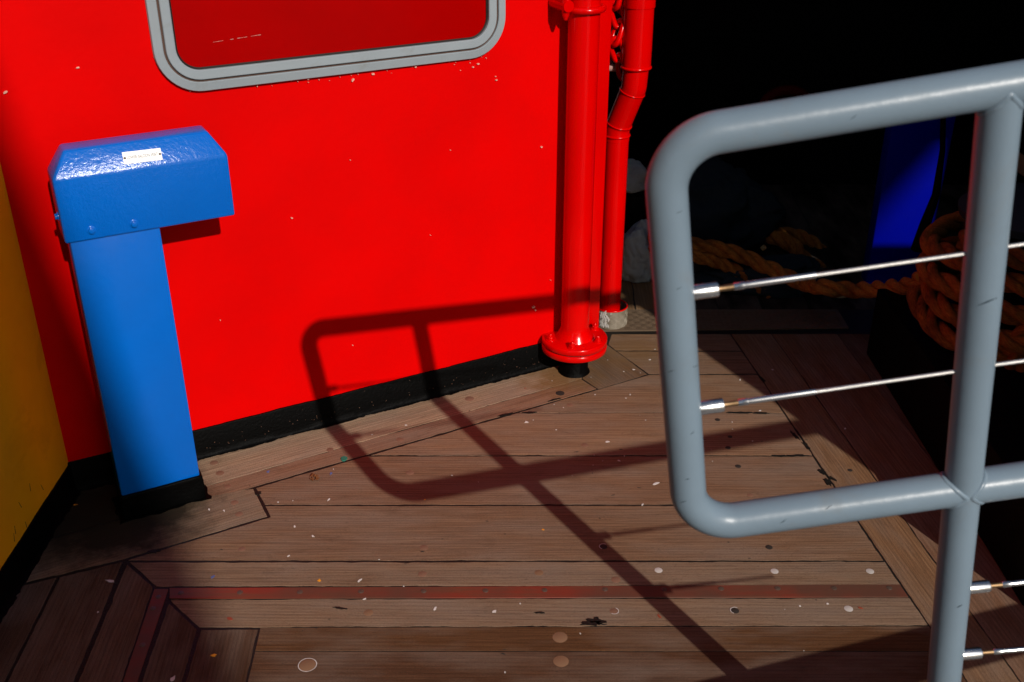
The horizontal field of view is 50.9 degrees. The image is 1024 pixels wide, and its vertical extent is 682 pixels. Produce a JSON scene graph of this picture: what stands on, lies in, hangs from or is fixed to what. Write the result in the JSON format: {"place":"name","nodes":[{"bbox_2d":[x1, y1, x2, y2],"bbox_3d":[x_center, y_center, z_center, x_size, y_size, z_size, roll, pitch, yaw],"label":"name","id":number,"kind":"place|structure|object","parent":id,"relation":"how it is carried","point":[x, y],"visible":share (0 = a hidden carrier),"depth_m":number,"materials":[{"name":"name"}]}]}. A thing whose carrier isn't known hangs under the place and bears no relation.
{"place":"outdoors","nodes":[
{"label":"outdoors","id":0,"kind":"place"},
{"bbox_2d":[0,185,1023,681],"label":"deck","id":1,"kind":"structure","parent":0,"point":[532,527],"depth_m":2.37,"materials":[{"name":"brown wood"}]},
{"bbox_2d":[0,164,80,622],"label":"orange wall","id":2,"kind":"structure","parent":1,"relation":"on","point":[40,492],"depth_m":2.29,"materials":[{"name":"paint"}]},
{"bbox_2d":[47,125,234,523],"bbox_3d":[-0.782,-0.039,2.395,0.351,0.868,0.196,-14,31,-25],"label":"vent cowl","id":3,"kind":"object","parent":1,"relation":"on","point":[120,202],"visible":1,"depth_m":2.24,"materials":[{"name":"blue paint"}]},
{"bbox_2d":[0,0,611,490],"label":"red wall","id":4,"kind":"structure","parent":1,"relation":"on","point":[388,234],"depth_m":2.58,"materials":[{"name":"paint"}]},
{"bbox_2d":[145,0,505,90],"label":"window frame","id":5,"kind":"structure","parent":4,"relation":"in","point":[167,58],"depth_m":2.40,"materials":[{"name":"metal"}]},
{"bbox_2d":[170,0,485,66],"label":"window pane","id":6,"kind":"structure","parent":4,"relation":"in","point":[207,32],"depth_m":2.38,"materials":[{"name":"glass"}]},
{"bbox_2d":[310,473,318,480],"bbox_3d":[-0.477,0.329,2.606,0.024,0.007,0.029,0,27,0],"label":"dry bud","id":7,"kind":"object","parent":1,"relation":"on","point":[314,475],"visible":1,"depth_m":2.60,"materials":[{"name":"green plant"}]},
{"bbox_2d":[542,0,606,377],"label":"standpipe","id":8,"kind":"object","parent":1,"relation":"on","point":[575,344],"visible":0.98,"depth_m":2.82,"materials":[{"name":"red metal"}]},
{"bbox_2d":[599,0,655,329],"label":"drain pipe","id":9,"kind":"object","parent":1,"relation":"on","point":[638,22],"visible":0.81,"depth_m":3.07,"materials":[{"name":"red metal"}]},
{"bbox_2d":[609,0,623,81],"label":"chain","id":10,"kind":"object","parent":9,"relation":"hanging from","point":[617,25],"visible":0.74,"depth_m":2.92,"materials":[{"name":"red paint"}]},
{"bbox_2d":[624,190,646,233],"bbox_3d":[0.380,-0.447,3.854,0.280,0.235,0.250,0,27,0],"label":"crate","id":11,"kind":"object","parent":1,"relation":"on","point":[635,209],"depth_m":3.71,"materials":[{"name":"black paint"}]},
{"bbox_2d":[626,158,646,192],"bbox_3d":[0.409,-0.574,3.699,0.149,0.098,0.138,14,31,25],"label":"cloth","id":12,"kind":"object","parent":11,"relation":"on","point":[636,175],"visible":0.54,"depth_m":3.66,"materials":[{"name":"grey fabric"}]},
{"bbox_2d":[622,219,651,282],"bbox_3d":[0.430,-0.317,3.641,0.175,0.197,0.160,0,27,0],"label":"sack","id":13,"kind":"object","parent":1,"relation":"on","point":[636,266],"visible":0.65,"depth_m":3.59,"materials":[{"name":"grey fabric"}]},
{"bbox_2d":[648,245,770,298],"bbox_3d":[0.655,-0.237,3.549,0.421,0.170,0.061,7,28,13],"label":"rope","id":14,"kind":"object","parent":1,"relation":"on","point":[714,261],"visible":0.59,"depth_m":3.52,"materials":[{"name":"orange fabric"}]},
{"bbox_2d":[693,254,840,298],"bbox_3d":[0.831,-0.228,3.583,0.538,0.118,0.213,0,27,0],"label":"rope","id":15,"kind":"object","parent":1,"relation":"on","point":[800,263],"visible":0.52,"depth_m":3.53,"materials":[{"name":"fabric"}]},
{"bbox_2d":[764,230,826,267],"bbox_3d":[0.929,-0.335,3.826,0.411,0.166,0.089,13,30,23],"label":"rope","id":16,"kind":"object","parent":1,"relation":"on","point":[785,241],"visible":0.34,"depth_m":3.79,"materials":[{"name":"brown fabric"}]},
{"bbox_2d":[775,227,826,248],"bbox_3d":[1.070,-0.331,3.930,0.289,0.141,0.084,18,32,30],"label":"rope","id":17,"kind":"object","parent":1,"relation":"on","point":[804,237],"visible":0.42,"depth_m":3.92,"materials":[{"name":"brown fabric"}]},
{"bbox_2d":[861,116,955,283],"bbox_3d":[1.288,-0.472,3.509,0.195,0.603,0.060,0,27,0],"label":"blue post","id":18,"kind":"object","parent":1,"relation":"on","point":[906,172],"visible":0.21,"depth_m":3.48,"materials":[{"name":"metal"}]},
{"bbox_2d":[1016,152,1023,175],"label":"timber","id":19,"kind":"object","parent":1,"relation":"on","point":[1020,166],"visible":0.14,"depth_m":3.32,"materials":[{"name":"brown wood"}]},
{"bbox_3d":[1.472,0.196,2.639,0.857,0.215,1.100,0,27,0],"label":"machinery base","id":20,"kind":"object","parent":1,"relation":"on","visible":0},
{"bbox_2d":[647,235,919,298],"bbox_3d":[0.858,-0.253,3.318,0.966,0.268,0.241,25,36,39],"label":"rope","id":21,"kind":"object","parent":20,"relation":"on","point":[773,269],"visible":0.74,"depth_m":3.32,"materials":[{"name":"orange fabric"}]},
{"bbox_2d":[942,182,1023,332],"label":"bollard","id":22,"kind":"object","parent":20,"relation":"on","point":[1016,235],"visible":0.26,"depth_m":2.66,"materials":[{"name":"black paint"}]},
{"bbox_2d":[906,211,1023,364],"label":"rope coil","id":23,"kind":"object","parent":22,"relation":"on","point":[939,282],"visible":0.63,"depth_m":2.71,"materials":[{"name":"orange fabric"}]},
{"bbox_2d":[1004,324,1023,372],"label":"rope tail","id":24,"kind":"object","parent":23,"relation":"hanging from","point":[1018,331],"visible":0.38,"depth_m":2.62},
{"bbox_2d":[759,85,809,102],"bbox_3d":[1.050,-0.887,4.127,0.220,0.190,0.040,0,27,0],"label":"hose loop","id":25,"kind":"object","parent":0,"point":[782,90],"visible":0.28,"depth_m":4.08,"materials":[{"name":"black rubber"}]},
{"bbox_2d":[911,117,945,252],"bbox_3d":[1.236,-0.477,3.154,0.050,0.423,0.181,12,30,21],"label":"black line","id":26,"kind":"object","parent":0,"point":[927,218],"visible":0.76,"depth_m":3.19,"materials":[{"name":"paint"}]},
{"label":"quay ground","id":27,"kind":"structure","parent":0,"visible":0},
{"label":"bulwark","id":28,"kind":"object","parent":27,"relation":"on","visible":0},
{"bbox_2d":[645,59,1023,681],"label":"tube gate","id":29,"kind":"structure","parent":28,"relation":"attached to","point":[962,487],"depth_m":1.20,"materials":[{"name":"grey metal"}]}
]}

